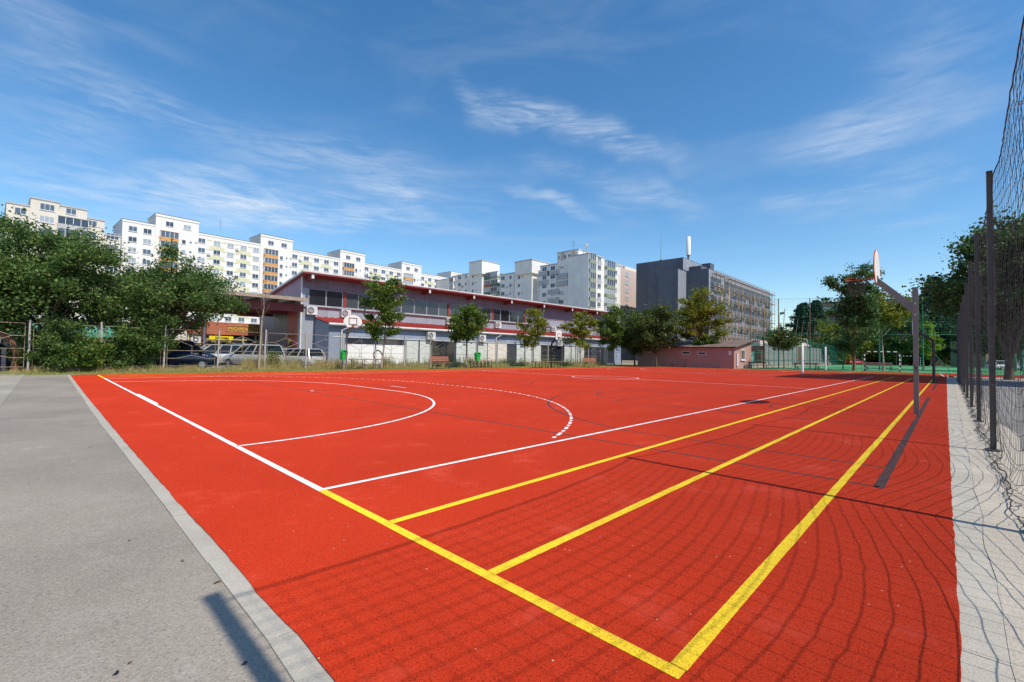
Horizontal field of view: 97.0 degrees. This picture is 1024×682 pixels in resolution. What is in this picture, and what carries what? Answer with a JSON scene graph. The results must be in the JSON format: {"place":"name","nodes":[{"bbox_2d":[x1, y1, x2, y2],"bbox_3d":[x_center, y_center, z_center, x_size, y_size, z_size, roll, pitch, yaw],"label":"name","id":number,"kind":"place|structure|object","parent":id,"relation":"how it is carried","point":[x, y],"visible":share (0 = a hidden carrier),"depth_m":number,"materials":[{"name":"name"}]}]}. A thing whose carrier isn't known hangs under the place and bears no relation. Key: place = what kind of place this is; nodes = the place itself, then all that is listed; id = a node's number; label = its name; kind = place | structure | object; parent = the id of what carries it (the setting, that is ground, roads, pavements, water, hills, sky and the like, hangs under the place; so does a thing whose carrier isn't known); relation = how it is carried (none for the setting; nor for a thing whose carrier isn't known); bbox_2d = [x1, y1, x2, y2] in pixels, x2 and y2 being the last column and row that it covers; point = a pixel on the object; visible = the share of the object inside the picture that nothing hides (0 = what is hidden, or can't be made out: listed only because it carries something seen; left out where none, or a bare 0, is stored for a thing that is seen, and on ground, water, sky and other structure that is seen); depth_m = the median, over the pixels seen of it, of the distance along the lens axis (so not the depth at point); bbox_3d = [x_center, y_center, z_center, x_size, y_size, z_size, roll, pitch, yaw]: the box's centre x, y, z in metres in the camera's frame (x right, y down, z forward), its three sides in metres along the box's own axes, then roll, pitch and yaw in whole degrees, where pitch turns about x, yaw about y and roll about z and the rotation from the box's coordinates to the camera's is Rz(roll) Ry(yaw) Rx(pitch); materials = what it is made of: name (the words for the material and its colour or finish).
{"place":"outdoors","nodes":[
{"label":"outdoors","id":0,"kind":"place"},
{"bbox_2d":[0,374,292,681],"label":"asphalt path","id":1,"kind":"structure","parent":0,"point":[89,592],"depth_m":2.45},
{"bbox_2d":[0,0,1023,330],"label":"sky","id":2,"kind":"structure","parent":0,"point":[792,142],"materials":[{"name":"blue"}]},
{"bbox_2d":[622,360,1021,378],"bbox_3d":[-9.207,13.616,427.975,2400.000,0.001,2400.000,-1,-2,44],"label":"ground","id":3,"kind":"structure","parent":0,"point":[636,361],"depth_m":90.17,"materials":[{"name":"soil"}]},
{"bbox_2d":[0,374,24,404],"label":"concrete apron","id":4,"kind":"object","parent":3,"relation":"on","point":[8,384],"visible":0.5,"depth_m":14.45,"materials":[{"name":"beige concrete"}]},
{"bbox_2d":[0,196,120,314],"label":"apartment building","id":5,"kind":"structure","parent":3,"relation":"on","point":[55,215],"depth_m":100.90,"materials":[{"name":"white concrete"}]},
{"bbox_2d":[67,375,334,681],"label":"kerb","id":6,"kind":"structure","parent":3,"relation":"on","point":[298,659],"depth_m":2.34,"materials":[{"name":"concrete"}]},
{"bbox_2d":[113,213,462,323],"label":"apartment building","id":7,"kind":"structure","parent":3,"relation":"on","point":[256,258],"depth_m":137.05,"materials":[{"name":"white concrete"}]},
{"bbox_2d":[0,363,637,371],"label":"parking lot","id":8,"kind":"structure","parent":3,"relation":"on","point":[221,367],"depth_m":33.06,"materials":[{"name":"grey asphalt"}]},
{"bbox_2d":[0,328,49,370],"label":"bush","id":9,"kind":"object","parent":8,"relation":"on","point":[36,361],"visible":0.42,"depth_m":22.56,"materials":[{"name":"green plant"}]},
{"bbox_2d":[0,315,119,344],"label":"shop","id":10,"kind":"structure","parent":8,"relation":"on","point":[2,340],"depth_m":37.02,"materials":[{"name":"white glass"}]},
{"bbox_2d":[134,340,216,368],"bbox_3d":[-21.429,0.872,28.995,4.506,1.855,2.240,2,-2,-32],"label":"car","id":11,"kind":"object","parent":8,"relation":"on","point":[195,351],"visible":0.45,"depth_m":28.61,"materials":[{"name":"blue paint"}]},
{"bbox_2d":[122,320,258,346],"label":"shop","id":12,"kind":"structure","parent":8,"relation":"on","point":[223,327],"depth_m":48.86,"materials":[{"name":"orange"}]},
{"bbox_2d":[209,336,232,342],"bbox_3d":[-30.751,-0.167,47.926,0.410,0.700,2.210,-1,-2,44],"label":"betting sign","id":13,"kind":"object","parent":12,"relation":"attached to","point":[224,339],"visible":0.77,"depth_m":47.92,"materials":[{"name":"yellow paint"}]},
{"bbox_2d":[200,344,240,363],"bbox_3d":[-23.456,1.106,35.387,2.220,1.695,4.710,-1,-2,42],"label":"parked car","id":14,"kind":"object","parent":8,"relation":"on","point":[213,348],"visible":0.07,"depth_m":35.17,"materials":[{"name":"silver paint"}]},
{"bbox_2d":[222,343,285,366],"bbox_3d":[-18.990,1.072,33.246,4.608,1.779,2.220,0,-2,22],"label":"parked car","id":15,"kind":"object","parent":8,"relation":"on","point":[254,347],"visible":0.39,"depth_m":32.59,"materials":[{"name":"silver paint"}]},
{"bbox_2d":[284,348,325,366],"bbox_3d":[-16.694,1.312,35.046,4.506,1.475,2.120,0,-2,22],"label":"parked car","id":16,"kind":"object","parent":8,"relation":"on","point":[296,352],"visible":0.18,"depth_m":34.10,"materials":[{"name":"silver paint"}]},
{"bbox_2d":[237,270,620,364],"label":"sports hall","id":17,"kind":"structure","parent":8,"relation":"on","point":[424,309],"depth_m":46.15,"materials":[{"name":"paint"}]},
{"bbox_2d":[131,286,307,325],"bbox_3d":[-25.512,-0.960,37.101,13.450,5.700,9.320,3,-2,-44],"label":"canopy","id":18,"kind":"object","parent":17,"relation":"attached to","point":[277,304],"visible":0.2,"depth_m":37.67,"materials":[{"name":"metal"}]},
{"bbox_2d":[308,288,325,305],"bbox_3d":[-17.529,-3.920,40.774,1.545,1.500,0.050,3,-2,-44],"label":"window","id":19,"kind":"structure","parent":17,"relation":"in","point":[317,297],"depth_m":40.77,"materials":[{"name":"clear glass"}]},
{"bbox_2d":[326,290,342,307],"bbox_3d":[-16.420,-3.871,41.852,1.545,1.500,0.050,3,-2,-44],"label":"window","id":20,"kind":"structure","parent":17,"relation":"in","point":[333,298],"depth_m":41.85,"materials":[{"name":"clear glass"}]},
{"bbox_2d":[346,292,358,308],"bbox_3d":[-15.311,-3.823,42.929,1.545,1.500,0.050,3,-2,-44],"label":"window","id":21,"kind":"structure","parent":17,"relation":"in","point":[351,303],"depth_m":43.06,"materials":[{"name":"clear glass"}]},
{"bbox_2d":[401,299,413,313],"bbox_3d":[-10.877,-3.628,47.241,1.545,1.500,0.050,3,-2,-44],"label":"window","id":22,"kind":"structure","parent":17,"relation":"in","point":[409,307],"depth_m":47.30,"materials":[{"name":"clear glass"}]},
{"bbox_2d":[405,340,418,363],"bbox_3d":[-9.663,1.066,43.878,1.440,2.300,0.050,3,-2,-44],"label":"window","id":23,"kind":"structure","parent":17,"relation":"in","point":[412,352],"depth_m":43.89,"materials":[{"name":"paint"}]},
{"bbox_2d":[414,300,426,314],"bbox_3d":[-9.768,-3.579,48.319,1.545,1.500,0.050,3,-2,-44],"label":"window","id":24,"kind":"structure","parent":17,"relation":"in","point":[420,307],"depth_m":48.32,"materials":[{"name":"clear glass"}]},
{"bbox_2d":[419,340,431,363],"bbox_3d":[-8.595,1.113,44.916,1.440,2.300,0.050,3,-2,-44],"label":"window","id":25,"kind":"structure","parent":17,"relation":"in","point":[423,350],"depth_m":44.84,"materials":[{"name":"paint"}]},
{"bbox_2d":[427,301,438,315],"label":"window","id":26,"kind":"structure","parent":17,"relation":"in","point":[432,307],"depth_m":49.47,"materials":[{"name":"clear glass"}]},
{"bbox_2d":[432,341,443,362],"bbox_3d":[-7.528,1.160,45.955,1.440,2.300,0.050,3,-2,-44],"label":"window","id":27,"kind":"structure","parent":17,"relation":"in","point":[435,350],"depth_m":46.00,"materials":[{"name":"paint"}]},
{"bbox_2d":[439,303,447,316],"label":"window","id":28,"kind":"structure","parent":17,"relation":"in","point":[443,307],"depth_m":50.39,"materials":[{"name":"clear glass"}]},
{"bbox_2d":[444,341,455,362],"bbox_3d":[-6.460,1.207,46.993,1.440,2.300,0.050,3,-2,-44],"label":"door","id":29,"kind":"structure","parent":17,"relation":"in","point":[448,351],"depth_m":46.96,"materials":[{"name":"paint"}]},
{"bbox_2d":[455,342,465,363],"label":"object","id":30,"kind":"structure","parent":17,"relation":"in","point":[458,350],"depth_m":47.97,"materials":[{"name":"paint"}]},
{"bbox_2d":[467,342,477,362],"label":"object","id":31,"kind":"structure","parent":17,"relation":"in","point":[469,345],"depth_m":49.01,"materials":[{"name":"paint"}]},
{"bbox_2d":[477,343,487,362],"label":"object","id":32,"kind":"structure","parent":17,"relation":"in","point":[484,351],"depth_m":50.20,"materials":[{"name":"paint"}]},
{"bbox_2d":[507,344,514,362],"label":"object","id":33,"kind":"structure","parent":17,"relation":"in","point":[511,353],"depth_m":53.21,"materials":[{"name":"paint"}]},
{"bbox_2d":[516,344,524,361],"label":"window","id":34,"kind":"structure","parent":17,"relation":"in","point":[518,346],"depth_m":54.26,"materials":[{"name":"paint"}]},
{"bbox_2d":[0,364,658,375],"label":"grass verge","id":35,"kind":"object","parent":3,"relation":"on","point":[334,369],"depth_m":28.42,"materials":[{"name":"green plant"}]},
{"bbox_2d":[0,244,72,370],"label":"plum tree","id":36,"kind":"object","parent":35,"relation":"on","point":[17,311],"visible":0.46,"depth_m":21.93,"materials":[{"name":"green plant"}]},
{"bbox_2d":[18,312,104,370],"bbox_3d":[-21.954,0.148,22.190,3.330,3.101,3.092,-1,-2,44],"label":"bush","id":37,"kind":"object","parent":35,"relation":"on","point":[55,335],"visible":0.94,"depth_m":21.71,"materials":[{"name":"green plant"}]},
{"bbox_2d":[0,204,137,369],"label":"plum tree","id":38,"kind":"object","parent":35,"relation":"on","point":[67,253],"visible":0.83,"depth_m":22.45,"materials":[{"name":"green plant"}]},
{"bbox_2d":[43,336,116,371],"bbox_3d":[-21.651,0.879,22.818,3.049,2.474,2.695,1,-2,3],"label":"bush","id":39,"kind":"object","parent":35,"relation":"on","point":[88,361],"visible":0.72,"depth_m":22.38,"materials":[{"name":"green plant"}]},
{"bbox_2d":[102,341,145,370],"bbox_3d":[-20.621,1.025,23.854,1.997,1.985,1.794,1,-2,-11],"label":"bush","id":40,"kind":"object","parent":35,"relation":"on","point":[120,362],"visible":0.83,"depth_m":23.58,"materials":[{"name":"green plant"}]},
{"bbox_2d":[95,304,163,369],"bbox_3d":[-20.417,-0.179,24.186,2.804,3.653,2.705,1,-2,-3],"label":"bush","id":41,"kind":"object","parent":35,"relation":"on","point":[119,339],"visible":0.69,"depth_m":23.89,"materials":[{"name":"green plant"}]},
{"bbox_2d":[0,364,281,372],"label":"dry weeds","id":42,"kind":"object","parent":35,"relation":"on","point":[186,368],"visible":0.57,"depth_m":24.14,"materials":[{"name":"beige plant"}]},
{"bbox_2d":[41,236,256,367],"bbox_3d":[-20.058,-2.155,26.752,9.184,7.780,8.302,2,-2,-21],"label":"plum tree","id":43,"kind":"object","parent":35,"relation":"on","point":[195,290],"visible":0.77,"depth_m":25.82,"materials":[{"name":"green plant"}]},
{"bbox_2d":[125,299,185,369],"bbox_3d":[-19.819,-0.461,24.996,2.647,4.294,2.842,-1,-2,44],"label":"bush","id":44,"kind":"object","parent":35,"relation":"on","point":[154,332],"visible":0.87,"depth_m":24.61,"materials":[{"name":"green plant"}]},
{"bbox_2d":[254,271,272,369],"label":"bare tree","id":45,"kind":"object","parent":35,"relation":"on","point":[260,343],"visible":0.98,"depth_m":28.30,"materials":[{"name":"brown plant"}]},
{"bbox_2d":[230,349,352,369],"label":"dry weeds","id":46,"kind":"object","parent":35,"relation":"on","point":[328,364],"visible":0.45,"depth_m":30.16,"materials":[{"name":"beige plant"}]},
{"bbox_2d":[0,320,621,371],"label":"panel fence","id":47,"kind":"object","parent":35,"relation":"on","point":[266,337],"visible":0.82,"depth_m":30.24,"materials":[{"name":"galvanized steel"},{"name":"wire mesh"}]},
{"bbox_2d":[343,314,361,369],"bbox_3d":[-10.517,0.079,29.717,1.086,3.663,1.163,1,-2,-4],"label":"basketball hoop","id":48,"kind":"object","parent":35,"relation":"on","point":[351,321],"visible":0.98,"depth_m":29.81,"materials":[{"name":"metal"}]},
{"bbox_2d":[348,359,388,368],"bbox_3d":[-10.293,1.649,32.601,0.400,0.700,3.000,-1,-2,44],"label":"plank bench","id":49,"kind":"object","parent":35,"relation":"on","point":[364,367],"visible":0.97,"depth_m":32.40,"materials":[{"name":"wood"}]},
{"bbox_2d":[355,272,408,367],"bbox_3d":[-9.992,-1.552,34.325,4.197,7.329,3.836,-1,-2,44],"label":"young tree","id":50,"kind":"object","parent":35,"relation":"on","point":[385,303],"visible":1,"depth_m":33.90,"materials":[{"name":"green plant"}]},
{"bbox_2d":[270,360,605,369],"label":"dry weeds","id":51,"kind":"object","parent":35,"relation":"on","point":[427,366],"visible":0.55,"depth_m":38.15,"materials":[{"name":"beige plant"}]},
{"bbox_2d":[443,300,489,367],"bbox_3d":[-3.896,-0.572,38.355,4.028,5.787,5.058,1,-2,-2],"label":"young tree","id":52,"kind":"object","parent":35,"relation":"on","point":[463,328],"visible":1,"depth_m":37.80,"materials":[{"name":"green plant"}]},
{"bbox_2d":[347,351,606,366],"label":"green weeds","id":53,"kind":"object","parent":35,"relation":"on","point":[458,363],"visible":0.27,"depth_m":40.70,"materials":[{"name":"green plant"}]},
{"bbox_2d":[513,308,550,366],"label":"young tree","id":54,"kind":"object","parent":35,"relation":"on","point":[538,324],"visible":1,"depth_m":44.18,"materials":[{"name":"green plant"}]},
{"bbox_2d":[556,310,598,365],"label":"young tree","id":55,"kind":"object","parent":35,"relation":"on","point":[583,335],"visible":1,"depth_m":49.09,"materials":[{"name":"green plant"}]},
{"bbox_2d":[596,302,633,364],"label":"young tree","id":56,"kind":"object","parent":35,"relation":"on","point":[612,330],"visible":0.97,"depth_m":55.97,"materials":[{"name":"green plant"}]},
{"bbox_2d":[619,308,646,365],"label":"maple tree","id":57,"kind":"object","parent":35,"relation":"on","point":[627,345],"visible":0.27,"depth_m":56.86,"materials":[{"name":"green plant"}]},
{"bbox_2d":[71,367,961,681],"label":"red court","id":58,"kind":"object","parent":3,"relation":"on","point":[857,583],"visible":1,"depth_m":3.47,"materials":[{"name":"rubber"}]},
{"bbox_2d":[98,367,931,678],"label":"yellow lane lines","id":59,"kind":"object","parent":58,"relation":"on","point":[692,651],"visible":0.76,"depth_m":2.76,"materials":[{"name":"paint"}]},
{"bbox_2d":[104,367,944,490],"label":"white court lines","id":60,"kind":"object","parent":58,"relation":"on","point":[301,479],"visible":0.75,"depth_m":6.48,"materials":[{"name":"paint"}]},
{"bbox_2d":[550,330,563,367],"bbox_3d":[4.169,0.720,41.753,1.416,3.541,0.868,0,-2,18],"label":"basketball hoop","id":61,"kind":"object","parent":58,"relation":"on","point":[558,334],"visible":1,"depth_m":41.82,"materials":[{"name":"black paint"}]},
{"bbox_2d":[202,367,939,488],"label":"grey court lines","id":62,"kind":"object","parent":58,"relation":"on","point":[884,477],"visible":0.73,"depth_m":7.29,"materials":[{"name":"paint"}]},
{"bbox_2d":[845,249,918,414],"bbox_3d":[8.692,-0.258,10.712,1.136,3.833,0.984,1,-2,5],"label":"basketball hoop","id":63,"kind":"object","parent":58,"relation":"on","point":[912,307],"visible":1,"depth_m":10.26,"materials":[{"name":"metal"}]},
{"bbox_2d":[898,319,935,382],"bbox_3d":[22.272,0.516,24.997,1.416,3.541,0.868,0,-2,18],"label":"basketball hoop","id":64,"kind":"object","parent":58,"relation":"on","point":[932,342],"visible":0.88,"depth_m":24.44,"materials":[{"name":"black paint"}]},
{"bbox_2d":[436,240,620,322],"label":"apartment building","id":65,"kind":"structure","parent":3,"relation":"on","point":[581,278],"depth_m":140.96,"materials":[{"name":"white concrete"}]},
{"bbox_2d":[617,264,635,359],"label":"apartment building","id":66,"kind":"structure","parent":3,"relation":"on","point":[628,288],"depth_m":152.99,"materials":[{"name":"white concrete"}]},
{"bbox_2d":[619,300,690,366],"bbox_3d":[17.051,-0.809,53.014,7.230,7.778,7.845,1,-2,-10],"label":"ash tree","id":67,"kind":"object","parent":3,"relation":"on","point":[652,331],"visible":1,"depth_m":51.88,"materials":[{"name":"green plant"}]},
{"bbox_2d":[635,339,755,368],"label":"pink house","id":68,"kind":"structure","parent":3,"relation":"on","point":[730,354],"depth_m":52.23,"materials":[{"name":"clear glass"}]},
{"bbox_2d":[636,257,771,359],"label":"office building","id":69,"kind":"structure","parent":3,"relation":"on","point":[669,281],"depth_m":133.77,"materials":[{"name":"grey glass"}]},
{"bbox_2d":[671,285,737,342],"bbox_3d":[22.810,-1.706,53.792,7.502,9.812,7.549,-1,-2,44],"label":"maple tree","id":70,"kind":"object","parent":3,"relation":"on","point":[701,312],"visible":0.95,"depth_m":53.29,"materials":[{"name":"green plant"}]},
{"bbox_2d":[692,337,718,344],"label":"young tree","id":71,"kind":"object","parent":3,"relation":"on","point":[701,341],"visible":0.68,"depth_m":53.05,"materials":[{"name":"green plant"}]},
{"bbox_2d":[712,270,774,344],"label":"scaffolding","id":72,"kind":"object","parent":3,"relation":"on","point":[747,296],"visible":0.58,"depth_m":143.86,"materials":[{"name":"galvanised steel"},{"name":"wood planks"}]},
{"bbox_2d":[753,323,796,341],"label":"background tree","id":73,"kind":"object","parent":3,"relation":"on","point":[768,334],"visible":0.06,"depth_m":111.60,"materials":[{"name":"green plant"}]},
{"bbox_2d":[751,340,800,361],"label":"brick kiosk","id":74,"kind":"object","parent":3,"relation":"on","point":[760,349],"visible":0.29,"depth_m":89.29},
{"bbox_2d":[636,366,942,376],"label":"grass","id":75,"kind":"structure","parent":3,"relation":"on","point":[812,370],"depth_m":44.77,"materials":[{"name":"green plant"}]},
{"bbox_2d":[752,343,835,367],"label":"sheet wall","id":76,"kind":"structure","parent":3,"relation":"on","point":[773,355],"depth_m":76.65,"materials":[{"name":"metal"}]},
{"bbox_2d":[751,335,840,367],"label":"cage fence","id":77,"kind":"object","parent":3,"relation":"on","point":[806,344],"visible":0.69,"depth_m":75.97,"materials":[{"name":"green metal"}]},
{"bbox_2d":[784,302,821,340],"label":"pine tree","id":78,"kind":"object","parent":3,"relation":"on","point":[799,311],"visible":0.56,"depth_m":106.98,"materials":[{"name":"green plant"}]},
{"bbox_2d":[810,299,831,323],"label":"pine tree","id":79,"kind":"object","parent":3,"relation":"on","point":[819,306],"visible":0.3,"depth_m":117.35,"materials":[{"name":"green plant"}]},
{"bbox_2d":[802,333,847,362],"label":"background tree","id":80,"kind":"object","parent":3,"relation":"on","point":[825,340],"visible":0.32,"depth_m":97.58,"materials":[{"name":"green plant"}]},
{"bbox_2d":[813,316,857,354],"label":"background tree","id":81,"kind":"object","parent":3,"relation":"on","point":[823,325],"visible":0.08,"depth_m":110.24,"materials":[{"name":"green plant"}]},
{"bbox_2d":[815,319,871,364],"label":"background tree","id":82,"kind":"object","parent":3,"relation":"on","point":[825,331],"visible":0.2,"depth_m":103.70,"materials":[{"name":"green plant"}]},
{"bbox_2d":[846,328,880,360],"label":"background tree","id":83,"kind":"object","parent":3,"relation":"on","point":[868,348],"visible":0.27,"depth_m":110.25,"materials":[{"name":"green plant"}]},
{"bbox_2d":[743,364,1023,375],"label":"turf pitch","id":84,"kind":"object","parent":3,"relation":"on","point":[939,369],"visible":0.4,"depth_m":59.74,"materials":[{"name":"green plastic"}]},
{"bbox_2d":[765,327,805,368],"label":"young tree","id":85,"kind":"object","parent":84,"relation":"on","point":[790,341],"visible":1,"depth_m":50.59,"materials":[{"name":"green plant"}]},
{"bbox_2d":[816,261,885,370],"bbox_3d":[37.502,-2.819,49.669,6.220,12.242,7.294,-1,-2,44],"label":"elm tree","id":86,"kind":"object","parent":84,"relation":"on","point":[866,312],"visible":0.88,"depth_m":48.52,"materials":[{"name":"green plant"}]},
{"bbox_2d":[749,296,983,371],"bbox_3d":[41.704,-0.881,53.514,24.752,8.600,0.133,0,-2,15],"label":"ball stop net","id":87,"kind":"object","parent":84,"relation":"on","point":[923,342],"visible":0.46,"depth_m":54.75,"materials":[{"name":"green metal"}]},
{"bbox_2d":[836,289,922,370],"bbox_3d":[42.303,-1.482,52.168,7.642,9.858,7.181,-1,-2,44],"label":"young tree","id":88,"kind":"object","parent":84,"relation":"on","point":[893,313],"visible":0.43,"depth_m":50.88,"materials":[{"name":"green plant"}]},
{"bbox_2d":[864,311,931,368],"bbox_3d":[52.838,-0.543,62.493,7.606,8.910,7.882,-1,-2,44],"label":"young tree","id":89,"kind":"object","parent":84,"relation":"on","point":[901,347],"visible":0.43,"depth_m":61.22,"materials":[{"name":"green plant"}]},
{"bbox_2d":[903,318,945,368],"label":"young tree","id":90,"kind":"object","parent":84,"relation":"on","point":[937,346],"visible":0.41,"depth_m":62.28,"materials":[{"name":"green plant"}]},
{"bbox_2d":[911,276,956,353],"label":"pine tree","id":91,"kind":"object","parent":84,"relation":"on","point":[940,330],"visible":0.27,"depth_m":101.75,"materials":[{"name":"green plant"}]},
{"bbox_2d":[944,318,1023,361],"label":"lime tree","id":92,"kind":"object","parent":84,"relation":"on","point":[985,344],"visible":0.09,"depth_m":82.49,"materials":[{"name":"green plant"}]},
{"bbox_2d":[872,328,912,364],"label":"background tree","id":93,"kind":"object","parent":3,"relation":"on","point":[891,357],"visible":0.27,"depth_m":106.53,"materials":[{"name":"green plant"}]},
{"bbox_2d":[907,337,949,365],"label":"background tree","id":94,"kind":"object","parent":3,"relation":"on","point":[927,362],"visible":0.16,"depth_m":102.50,"materials":[{"name":"green plant"}]},
{"bbox_2d":[902,205,1023,379],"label":"lime tree","id":95,"kind":"object","parent":3,"relation":"on","point":[950,291],"visible":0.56,"depth_m":30.78,"materials":[{"name":"green plant"}]},
{"bbox_2d":[930,308,1023,369],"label":"lime tree","id":96,"kind":"object","parent":3,"relation":"on","point":[986,333],"visible":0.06,"depth_m":53.03,"materials":[{"name":"green plant"}]},
{"bbox_2d":[947,378,1015,681],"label":"edge slabs","id":97,"kind":"structure","parent":3,"relation":"on","point":[985,656],"depth_m":2.49,"materials":[{"name":"concrete"}]},
{"bbox_2d":[950,341,1023,367],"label":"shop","id":98,"kind":"structure","parent":3,"relation":"on","point":[953,359],"depth_m":97.44,"materials":[{"name":"grey fabric"}]},
{"bbox_2d":[952,378,1023,681],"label":"concrete strip","id":99,"kind":"object","parent":3,"relation":"on","point":[1003,533],"visible":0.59,"depth_m":3.57,"materials":[{"name":"grey concrete"}]},
{"bbox_2d":[956,16,1023,530],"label":"net fence","id":100,"kind":"object","parent":99,"relation":"on","point":[965,354],"visible":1,"depth_m":6.19,"materials":[{"name":"metal"}]},
{"bbox_2d":[968,379,1023,451],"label":"side court","id":101,"kind":"object","parent":3,"relation":"on","point":[1011,411],"depth_m":13.65,"materials":[{"name":"concrete"}]},
{"bbox_2d":[821,297,958,365],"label":"tree","id":102,"kind":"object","parent":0,"point":[830,305],"depth_m":128.85,"materials":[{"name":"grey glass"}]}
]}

